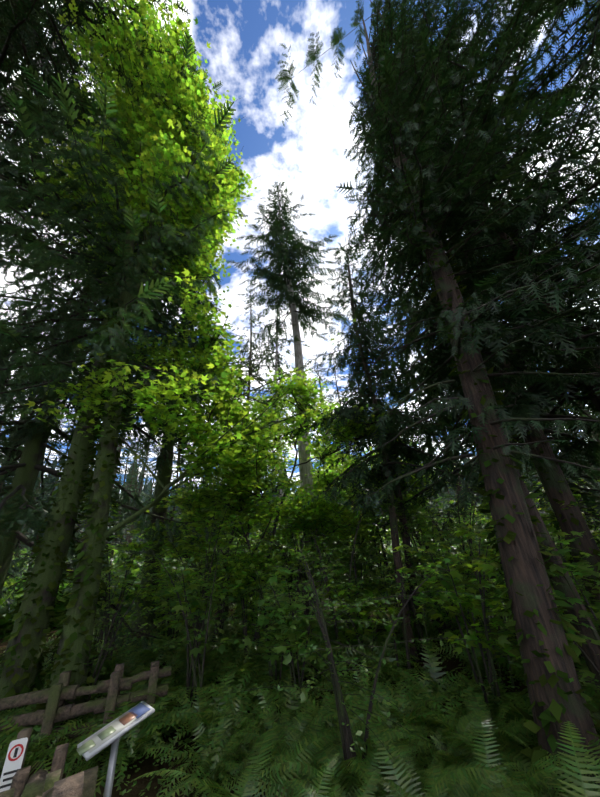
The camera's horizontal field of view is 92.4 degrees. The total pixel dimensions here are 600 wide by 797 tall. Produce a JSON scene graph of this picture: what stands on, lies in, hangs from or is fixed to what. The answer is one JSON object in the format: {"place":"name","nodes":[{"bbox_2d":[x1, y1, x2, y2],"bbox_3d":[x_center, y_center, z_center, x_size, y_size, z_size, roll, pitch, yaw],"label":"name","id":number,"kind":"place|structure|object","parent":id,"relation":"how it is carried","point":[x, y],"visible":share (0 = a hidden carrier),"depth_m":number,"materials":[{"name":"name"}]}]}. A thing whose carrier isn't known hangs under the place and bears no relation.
{"place":"outdoors","nodes":[
{"label":"outdoors","id":0,"kind":"place"},
{"bbox_2d":[77,701,154,760],"bbox_3d":[-2.294,4.144,3.625,0.380,0.197,0.730,-25,-33,36],"label":"sign frame","id":1,"kind":"object","parent":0,"point":[87,755],"visible":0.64,"depth_m":3.51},
{"bbox_2d":[82,709,150,752],"bbox_3d":[-2.298,4.125,3.630,0.310,0.152,0.654,-25,-33,36],"label":"information panel","id":2,"kind":"object","parent":1,"relation":"attached to","point":[117,725],"visible":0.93,"depth_m":3.55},
{"bbox_2d":[128,703,149,718],"bbox_3d":[-2.135,4.141,3.825,0.310,0.039,0.157,-25,-33,36],"label":"picture","id":3,"kind":"object","parent":1,"relation":"attached to","point":[140,709],"visible":0.86,"depth_m":3.83},
{"bbox_2d":[0,586,597,796],"bbox_3d":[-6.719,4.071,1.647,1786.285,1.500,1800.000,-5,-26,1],"label":"ground","id":4,"kind":"structure","parent":0,"point":[145,766],"depth_m":5.19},
{"bbox_2d":[16,727,32,767],"bbox_3d":[-3.303,4.789,3.162,0.100,1.640,0.100,0,-26,-9],"label":"wooden post","id":5,"kind":"object","parent":4,"relation":"on","point":[25,732],"visible":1,"depth_m":3.48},
{"bbox_2d":[0,737,27,791],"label":"prohibition sign","id":6,"kind":"object","parent":5,"relation":"attached to","point":[9,766],"visible":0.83,"depth_m":3.36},
{"bbox_2d":[0,747,18,792],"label":"sign text","id":7,"kind":"object","parent":6,"relation":"attached to","point":[10,772],"visible":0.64,"depth_m":3.30},
{"bbox_2d":[10,439,55,578],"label":"tree","id":8,"kind":"object","parent":4,"relation":"on","point":[22,543],"depth_m":27.88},
{"bbox_2d":[0,272,70,589],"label":"tree","id":9,"kind":"object","parent":4,"relation":"on","point":[17,454],"depth_m":11.49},
{"bbox_2d":[4,421,79,586],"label":"tree","id":10,"kind":"object","parent":4,"relation":"on","point":[27,550],"depth_m":23.71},
{"bbox_2d":[37,629,58,685],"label":"tree","id":11,"kind":"object","parent":4,"relation":"on","point":[50,642],"depth_m":7.83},
{"bbox_2d":[0,279,96,486],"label":"tree","id":12,"kind":"object","parent":4,"relation":"on","point":[28,386],"depth_m":26.83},
{"bbox_2d":[0,743,97,796],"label":"fence","id":13,"kind":"object","parent":4,"relation":"on","point":[43,783],"visible":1,"depth_m":2.24,"materials":[{"name":"brown wood"}]},
{"bbox_2d":[0,426,122,623],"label":"tree","id":14,"kind":"object","parent":4,"relation":"on","point":[15,584],"depth_m":14.70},
{"bbox_2d":[0,0,137,405],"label":"tree","id":15,"kind":"object","parent":4,"relation":"on","point":[17,137],"depth_m":12.20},
{"bbox_2d":[9,471,134,592],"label":"tree","id":16,"kind":"object","parent":4,"relation":"on","point":[69,557],"depth_m":19.36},
{"bbox_2d":[0,661,171,769],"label":"fence","id":17,"kind":"object","parent":4,"relation":"on","point":[54,697],"visible":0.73,"depth_m":5.50,"materials":[{"name":"brown wood"}]},
{"bbox_2d":[0,0,203,248],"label":"tree","id":18,"kind":"object","parent":4,"relation":"on","point":[57,51],"depth_m":10.44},
{"bbox_2d":[72,472,139,564],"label":"tree","id":19,"kind":"object","parent":4,"relation":"on","point":[118,538],"depth_m":31.17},
{"bbox_2d":[103,738,119,796],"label":"sign post","id":20,"kind":"object","parent":4,"relation":"on","point":[111,769],"depth_m":3.45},
{"bbox_2d":[76,726,115,755],"bbox_3d":[-2.445,4.102,3.461,0.180,0.083,0.352,-25,-33,36],"label":"sign picture","id":21,"kind":"object","parent":20,"relation":"attached to","point":[90,743],"visible":1,"depth_m":3.44,"materials":[{"name":"green"}]},
{"bbox_2d":[119,712,137,724],"bbox_3d":[-2.222,4.130,3.723,0.200,0.039,0.157,-25,-33,36],"label":"sign picture","id":22,"kind":"object","parent":20,"relation":"attached to","point":[127,718],"visible":1,"depth_m":3.71,"materials":[{"name":"brown"}]},
{"bbox_2d":[86,326,149,516],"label":"tree","id":23,"kind":"object","parent":4,"relation":"on","point":[130,464],"depth_m":36.45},
{"bbox_2d":[61,505,176,675],"bbox_3d":[-6.082,6.297,9.748,3.330,4.744,4.567,-5,-26,1],"label":"shrub","id":24,"kind":"object","parent":4,"relation":"on","point":[124,547],"depth_m":9.24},
{"bbox_2d":[61,572,180,720],"bbox_3d":[-4.493,5.681,6.621,2.730,2.904,1.998,-5,-26,1],"label":"shrub","id":25,"kind":"object","parent":4,"relation":"on","point":[98,662],"depth_m":6.71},
{"bbox_2d":[0,95,242,661],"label":"cedar tree","id":26,"kind":"object","parent":4,"relation":"on","point":[28,514],"depth_m":9.89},
{"bbox_2d":[104,485,141,564],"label":"tree","id":27,"kind":"object","parent":4,"relation":"on","point":[114,557],"depth_m":30.11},
{"bbox_2d":[0,22,247,730],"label":"cedar tree","id":28,"kind":"object","parent":4,"relation":"on","point":[41,372],"depth_m":8.59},
{"bbox_2d":[0,262,118,737],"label":"mossy cedar tree","id":29,"kind":"object","parent":28,"relation":"attached to","point":[26,639],"visible":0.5,"depth_m":6.94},
{"bbox_2d":[109,429,139,550],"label":"tree","id":30,"kind":"object","parent":4,"relation":"on","point":[126,483],"depth_m":83.11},
{"bbox_2d":[0,207,261,631],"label":"tree","id":31,"kind":"object","parent":4,"relation":"on","point":[163,478],"depth_m":13.44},
{"bbox_2d":[113,420,154,544],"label":"tree","id":32,"kind":"object","parent":4,"relation":"on","point":[136,473],"depth_m":73.71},
{"bbox_2d":[123,429,156,554],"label":"tree","id":33,"kind":"object","parent":4,"relation":"on","point":[137,471],"depth_m":71.03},
{"bbox_2d":[125,430,158,541],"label":"tree","id":34,"kind":"object","parent":4,"relation":"on","point":[140,476],"depth_m":69.49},
{"bbox_2d":[113,446,185,570],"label":"tree","id":35,"kind":"object","parent":4,"relation":"on","point":[144,521],"depth_m":29.26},
{"bbox_2d":[115,453,205,613],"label":"tree","id":36,"kind":"object","parent":4,"relation":"on","point":[172,471],"depth_m":17.61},
{"bbox_2d":[124,530,205,636],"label":"tree","id":37,"kind":"object","parent":4,"relation":"on","point":[159,572],"depth_m":11.37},
{"bbox_2d":[141,573,201,639],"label":"tree","id":38,"kind":"object","parent":4,"relation":"on","point":[160,619],"depth_m":10.35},
{"bbox_2d":[143,427,218,566],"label":"tree","id":39,"kind":"object","parent":4,"relation":"on","point":[184,497],"depth_m":30.07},
{"bbox_2d":[18,0,356,741],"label":"maple tree","id":40,"kind":"object","parent":4,"relation":"on","point":[150,108],"depth_m":10.10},
{"bbox_2d":[32,315,134,733],"bbox_3d":[-5.304,2.182,7.652,1.065,10.319,1.726,-23,-32,34],"label":"mossy maple tree","id":41,"kind":"object","parent":40,"relation":"attached to","point":[72,601],"visible":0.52,"depth_m":6.76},
{"bbox_2d":[21,0,335,490],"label":"maple leaves","id":42,"kind":"object","parent":40,"relation":"attached to","point":[139,211],"visible":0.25,"depth_m":10.52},
{"bbox_2d":[151,497,238,634],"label":"tree","id":43,"kind":"object","parent":4,"relation":"on","point":[202,564],"depth_m":10.96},
{"bbox_2d":[138,540,252,700],"bbox_3d":[-2.543,5.147,6.575,2.971,3.579,2.777,-5,-26,1],"label":"shrub","id":44,"kind":"object","parent":4,"relation":"on","point":[201,673],"depth_m":6.68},
{"bbox_2d":[155,553,254,710],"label":"shrub","id":45,"kind":"object","parent":4,"relation":"on","point":[177,606],"depth_m":6.84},
{"bbox_2d":[150,489,265,660],"bbox_3d":[-2.679,5.141,8.212,2.833,5.045,3.919,16,-33,-35],"label":"shrub","id":46,"kind":"object","parent":4,"relation":"on","point":[201,530],"depth_m":8.46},
{"bbox_2d":[174,503,265,647],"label":"shrub","id":47,"kind":"object","parent":4,"relation":"on","point":[222,622],"depth_m":10.80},
{"bbox_2d":[124,447,317,646],"bbox_3d":[-2.942,5.289,10.813,7.511,7.291,5.331,-5,-26,1],"label":"young maple tree","id":48,"kind":"object","parent":4,"relation":"on","point":[197,502],"depth_m":11.07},
{"bbox_2d":[132,445,311,564],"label":"young maple leaves","id":49,"kind":"object","parent":48,"relation":"attached to","point":[239,497],"visible":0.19,"depth_m":11.13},
{"bbox_2d":[202,545,260,658],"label":"tree","id":50,"kind":"object","parent":4,"relation":"on","point":[239,591],"depth_m":9.15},
{"bbox_2d":[179,422,297,618],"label":"young maple tree","id":51,"kind":"object","parent":4,"relation":"on","point":[288,461],"depth_m":15.85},
{"bbox_2d":[210,283,286,533],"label":"tree","id":52,"kind":"object","parent":4,"relation":"on","point":[259,373],"depth_m":37.08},
{"bbox_2d":[230,575,285,635],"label":"tree","id":53,"kind":"object","parent":4,"relation":"on","point":[249,618],"depth_m":10.05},
{"bbox_2d":[191,391,326,570],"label":"young maple tree","id":54,"kind":"object","parent":4,"relation":"on","point":[283,445],"depth_m":14.92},
{"bbox_2d":[197,394,313,534],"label":"young maple leaves","id":55,"kind":"object","parent":54,"relation":"attached to","point":[265,439],"visible":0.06,"depth_m":15.06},
{"bbox_2d":[239,585,285,647],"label":"tree","id":56,"kind":"object","parent":4,"relation":"on","point":[263,614],"depth_m":9.85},
{"bbox_2d":[231,566,308,708],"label":"shrub","id":57,"kind":"object","parent":4,"relation":"on","point":[250,591],"depth_m":7.02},
{"bbox_2d":[0,587,540,796],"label":"ground cover leaves","id":58,"kind":"object","parent":4,"relation":"on","point":[160,781],"visible":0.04,"depth_m":5.12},
{"bbox_2d":[257,579,292,621],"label":"shrub","id":59,"kind":"object","parent":4,"relation":"on","point":[287,612],"depth_m":10.99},
{"bbox_2d":[199,480,371,653],"bbox_3d":[-0.471,5.804,10.228,6.528,5.545,4.683,-5,-26,1],"label":"young maple tree","id":60,"kind":"object","parent":4,"relation":"on","point":[296,502],"depth_m":9.86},
{"bbox_2d":[208,482,364,598],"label":"young maple leaves","id":61,"kind":"object","parent":60,"relation":"attached to","point":[286,550],"visible":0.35,"depth_m":9.84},
{"bbox_2d":[241,271,332,537],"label":"tree","id":62,"kind":"object","parent":4,"relation":"on","point":[280,358],"depth_m":30.33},
{"bbox_2d":[227,180,348,608],"bbox_3d":[-0.521,-6.462,22.817,10.073,38.829,10.274,-5,-26,1],"label":"tree","id":63,"kind":"object","parent":4,"relation":"on","point":[276,255],"depth_m":24.23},
{"bbox_2d":[198,364,384,647],"bbox_3d":[0.074,3.408,11.128,8.372,10.574,5.333,-5,-26,1],"label":"young maple tree","id":64,"kind":"object","parent":4,"relation":"on","point":[308,397],"depth_m":11.25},
{"bbox_2d":[193,368,387,541],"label":"young maple leaves","id":65,"kind":"object","parent":64,"relation":"attached to","point":[317,441],"visible":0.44,"depth_m":11.25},
{"bbox_2d":[251,497,332,604],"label":"shrub","id":66,"kind":"object","parent":4,"relation":"on","point":[293,546],"depth_m":13.10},
{"bbox_2d":[241,560,345,707],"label":"shrub","id":67,"kind":"object","parent":4,"relation":"on","point":[289,634],"depth_m":6.38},
{"bbox_2d":[0,518,598,638],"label":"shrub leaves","id":68,"kind":"object","parent":4,"relation":"on","point":[5,622],"depth_m":16.95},
{"bbox_2d":[0,588,599,796],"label":"fern","id":69,"kind":"object","parent":4,"relation":"on","point":[220,715],"visible":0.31,"depth_m":5.63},
{"bbox_2d":[2,440,597,549],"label":"conifers","id":70,"kind":"object","parent":4,"relation":"on","point":[146,492],"visible":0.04,"depth_m":164.66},
{"bbox_2d":[245,506,358,630],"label":"shrub","id":71,"kind":"object","parent":4,"relation":"on","point":[307,627],"depth_m":10.17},
{"bbox_2d":[271,613,340,685],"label":"shrub","id":72,"kind":"object","parent":4,"relation":"on","point":[316,630],"depth_m":7.41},
{"bbox_2d":[273,496,356,627],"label":"shrub","id":73,"kind":"object","parent":4,"relation":"on","point":[288,553],"depth_m":12.30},
{"bbox_2d":[279,444,352,600],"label":"young maple tree","id":74,"kind":"object","parent":4,"relation":"on","point":[314,476],"depth_m":19.27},
{"bbox_2d":[291,353,350,476],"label":"tree","id":75,"kind":"object","parent":4,"relation":"on","point":[315,421],"depth_m":43.90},
{"bbox_2d":[261,475,408,664],"bbox_3d":[1.093,5.161,9.322,5.095,5.509,3.829,-5,-26,1],"label":"shrub","id":76,"kind":"object","parent":4,"relation":"on","point":[326,583],"depth_m":9.12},
{"bbox_2d":[293,439,379,605],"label":"young maple tree","id":77,"kind":"object","parent":4,"relation":"on","point":[326,475],"depth_m":16.22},
{"bbox_2d":[314,356,365,533],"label":"tree","id":78,"kind":"object","parent":4,"relation":"on","point":[338,400],"depth_m":47.25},
{"bbox_2d":[302,533,402,634],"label":"shrub","id":79,"kind":"object","parent":4,"relation":"on","point":[360,550],"depth_m":9.91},
{"bbox_2d":[325,539,379,627],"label":"shrub","id":80,"kind":"object","parent":4,"relation":"on","point":[373,567],"depth_m":11.49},
{"bbox_2d":[224,533,487,789],"bbox_3d":[0.933,3.642,3.979,3.403,3.376,2.535,-15,-28,21],"label":"shrub","id":81,"kind":"object","parent":4,"relation":"on","point":[343,668],"depth_m":4.02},
{"bbox_2d":[326,536,389,610],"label":"shrub","id":82,"kind":"object","parent":4,"relation":"on","point":[373,571],"depth_m":12.94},
{"bbox_2d":[130,692,599,796],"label":"fern","id":83,"kind":"object","parent":4,"relation":"on","point":[479,765],"visible":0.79,"depth_m":3.56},
{"bbox_2d":[316,579,413,671],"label":"shrub","id":84,"kind":"object","parent":4,"relation":"on","point":[352,632],"depth_m":8.00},
{"bbox_2d":[335,554,398,640],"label":"shrub","id":85,"kind":"object","parent":4,"relation":"on","point":[368,588],"depth_m":10.38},
{"bbox_2d":[335,511,406,629],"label":"shrub","id":86,"kind":"object","parent":4,"relation":"on","point":[383,521],"depth_m":11.82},
{"bbox_2d":[316,446,428,630],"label":"young maple tree","id":87,"kind":"object","parent":4,"relation":"on","point":[365,526],"depth_m":11.87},
{"bbox_2d":[326,454,431,553],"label":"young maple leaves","id":88,"kind":"object","parent":87,"relation":"attached to","point":[349,492],"visible":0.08,"depth_m":12.07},
{"bbox_2d":[272,234,485,661],"bbox_3d":[2.654,-0.663,12.121,7.896,18.606,7.060,-5,-26,1],"label":"tree","id":89,"kind":"object","parent":4,"relation":"on","point":[398,449],"depth_m":11.00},
{"bbox_2d":[312,241,475,637],"bbox_3d":[3.463,-1.000,13.825,7.762,20.608,8.012,-5,-26,1],"label":"tree","id":90,"kind":"object","parent":4,"relation":"on","point":[367,437],"depth_m":12.28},
{"bbox_2d":[356,511,434,617],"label":"shrub","id":91,"kind":"object","parent":4,"relation":"on","point":[409,605],"depth_m":12.61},
{"bbox_2d":[354,554,446,682],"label":"shrub","id":92,"kind":"object","parent":4,"relation":"on","point":[407,647],"depth_m":7.37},
{"bbox_2d":[379,554,443,658],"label":"shrub","id":93,"kind":"object","parent":4,"relation":"on","point":[414,616],"depth_m":8.69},
{"bbox_2d":[365,439,469,583],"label":"young maple tree","id":94,"kind":"object","parent":4,"relation":"on","point":[415,511],"depth_m":13.89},
{"bbox_2d":[364,490,472,647],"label":"shrub","id":95,"kind":"object","parent":4,"relation":"on","point":[457,540],"depth_m":10.02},
{"bbox_2d":[373,503,467,639],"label":"shrub","id":96,"kind":"object","parent":4,"relation":"on","point":[414,534],"depth_m":10.25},
{"bbox_2d":[374,253,475,542],"bbox_3d":[11.895,-3.166,27.369,10.619,35.306,11.083,-5,-26,1],"label":"tree","id":97,"kind":"object","parent":4,"relation":"on","point":[416,394],"depth_m":25.27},
{"bbox_2d":[398,494,456,553],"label":"tree","id":98,"kind":"object","parent":4,"relation":"on","point":[437,500],"depth_m":18.70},
{"bbox_2d":[403,523,468,648],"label":"tree","id":99,"kind":"object","parent":4,"relation":"on","point":[447,626],"depth_m":9.37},
{"bbox_2d":[395,463,495,632],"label":"shrub","id":100,"kind":"object","parent":4,"relation":"on","point":[470,540],"depth_m":10.52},
{"bbox_2d":[406,548,487,645],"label":"tree","id":101,"kind":"object","parent":4,"relation":"on","point":[461,624],"depth_m":8.83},
{"bbox_2d":[386,523,520,726],"bbox_3d":[3.365,4.340,5.615,3.517,3.444,3.518,-5,-26,1],"label":"shrub","id":102,"kind":"object","parent":4,"relation":"on","point":[489,571],"depth_m":5.61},
{"bbox_2d":[422,541,494,655],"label":"tree","id":103,"kind":"object","parent":4,"relation":"on","point":[460,569],"depth_m":8.48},
{"bbox_2d":[423,510,493,576],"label":"tree","id":104,"kind":"object","parent":4,"relation":"on","point":[476,542],"depth_m":14.52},
{"bbox_2d":[336,35,599,691],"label":"tree","id":105,"kind":"object","parent":4,"relation":"on","point":[526,272],"depth_m":7.38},
{"bbox_2d":[428,516,507,657],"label":"tree","id":106,"kind":"object","parent":4,"relation":"on","point":[470,551],"depth_m":8.52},
{"bbox_2d":[442,500,494,584],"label":"tree","id":107,"kind":"object","parent":4,"relation":"on","point":[451,501],"depth_m":17.29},
{"bbox_2d":[339,0,599,796],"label":"tree","id":108,"kind":"object","parent":4,"relation":"on","point":[534,289],"depth_m":6.02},
{"bbox_2d":[397,166,599,796],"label":"tree trunk","id":109,"kind":"object","parent":108,"relation":"attached to","point":[534,752],"visible":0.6,"depth_m":4.27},
{"bbox_2d":[423,527,515,688],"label":"shrub","id":110,"kind":"object","parent":4,"relation":"on","point":[469,578],"depth_m":7.13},
{"bbox_2d":[343,0,599,519],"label":"tree","id":111,"kind":"object","parent":4,"relation":"on","point":[591,200],"depth_m":9.56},
{"bbox_2d":[281,4,385,112],"bbox_3d":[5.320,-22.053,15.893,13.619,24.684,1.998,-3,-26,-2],"label":"cedar bough","id":112,"kind":"object","parent":111,"relation":"attached to","point":[342,38],"depth_m":12.37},
{"bbox_2d":[275,0,415,125],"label":"cedar bough sprays","id":113,"kind":"object","parent":111,"relation":"attached to","point":[312,55],"visible":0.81,"depth_m":11.86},
{"bbox_2d":[501,233,599,412],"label":"tree trunk","id":114,"kind":"object","parent":111,"relation":"attached to","point":[586,392],"visible":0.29,"depth_m":8.96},
{"bbox_2d":[349,0,599,605],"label":"tree","id":115,"kind":"object","parent":4,"relation":"on","point":[527,408],"depth_m":8.99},
{"bbox_2d":[455,253,599,632],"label":"tree trunk","id":116,"kind":"object","parent":115,"relation":"attached to","point":[576,522],"visible":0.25,"depth_m":8.01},
{"bbox_2d":[446,545,507,630],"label":"tree","id":117,"kind":"object","parent":4,"relation":"on","point":[481,547],"depth_m":8.94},
{"bbox_2d":[431,475,556,648],"bbox_3d":[6.659,5.163,9.363,3.834,4.848,4.764,-5,-26,1],"label":"shrub","id":118,"kind":"object","parent":4,"relation":"on","point":[489,515],"depth_m":9.89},
{"bbox_2d":[416,0,599,390],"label":"tree","id":119,"kind":"object","parent":4,"relation":"on","point":[570,4],"depth_m":11.97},
{"bbox_2d":[448,481,599,589],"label":"shrub","id":120,"kind":"object","parent":4,"relation":"on","point":[567,555],"depth_m":8.46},
{"bbox_2d":[455,339,599,561],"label":"tree","id":121,"kind":"object","parent":4,"relation":"on","point":[585,497],"depth_m":10.89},
{"bbox_2d":[488,478,599,590],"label":"shrub","id":122,"kind":"object","parent":4,"relation":"on","point":[537,500],"depth_m":11.23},
{"bbox_2d":[492,524,599,699],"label":"shrub","id":123,"kind":"object","parent":4,"relation":"on","point":[585,570],"depth_m":4.63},
{"bbox_2d":[500,573,599,668],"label":"tree","id":124,"kind":"object","parent":4,"relation":"on","point":[578,591],"depth_m":6.65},
{"bbox_2d":[521,365,599,610],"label":"tree","id":125,"kind":"object","parent":4,"relation":"on","point":[582,481],"depth_m":11.73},
{"bbox_2d":[527,402,599,544],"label":"tree","id":126,"kind":"object","parent":4,"relation":"on","point":[575,483],"depth_m":13.63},
{"bbox_2d":[538,363,599,547],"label":"tree","id":127,"kind":"object","parent":4,"relation":"on","point":[598,488],"depth_m":14.51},
{"bbox_2d":[0,0,599,495],"label":"sky","id":128,"kind":"structure","parent":0,"point":[245,37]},
{"bbox_2d":[409,401,452,535],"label":"tree","id":129,"kind":"object","parent":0,"point":[437,497],"depth_m":34.45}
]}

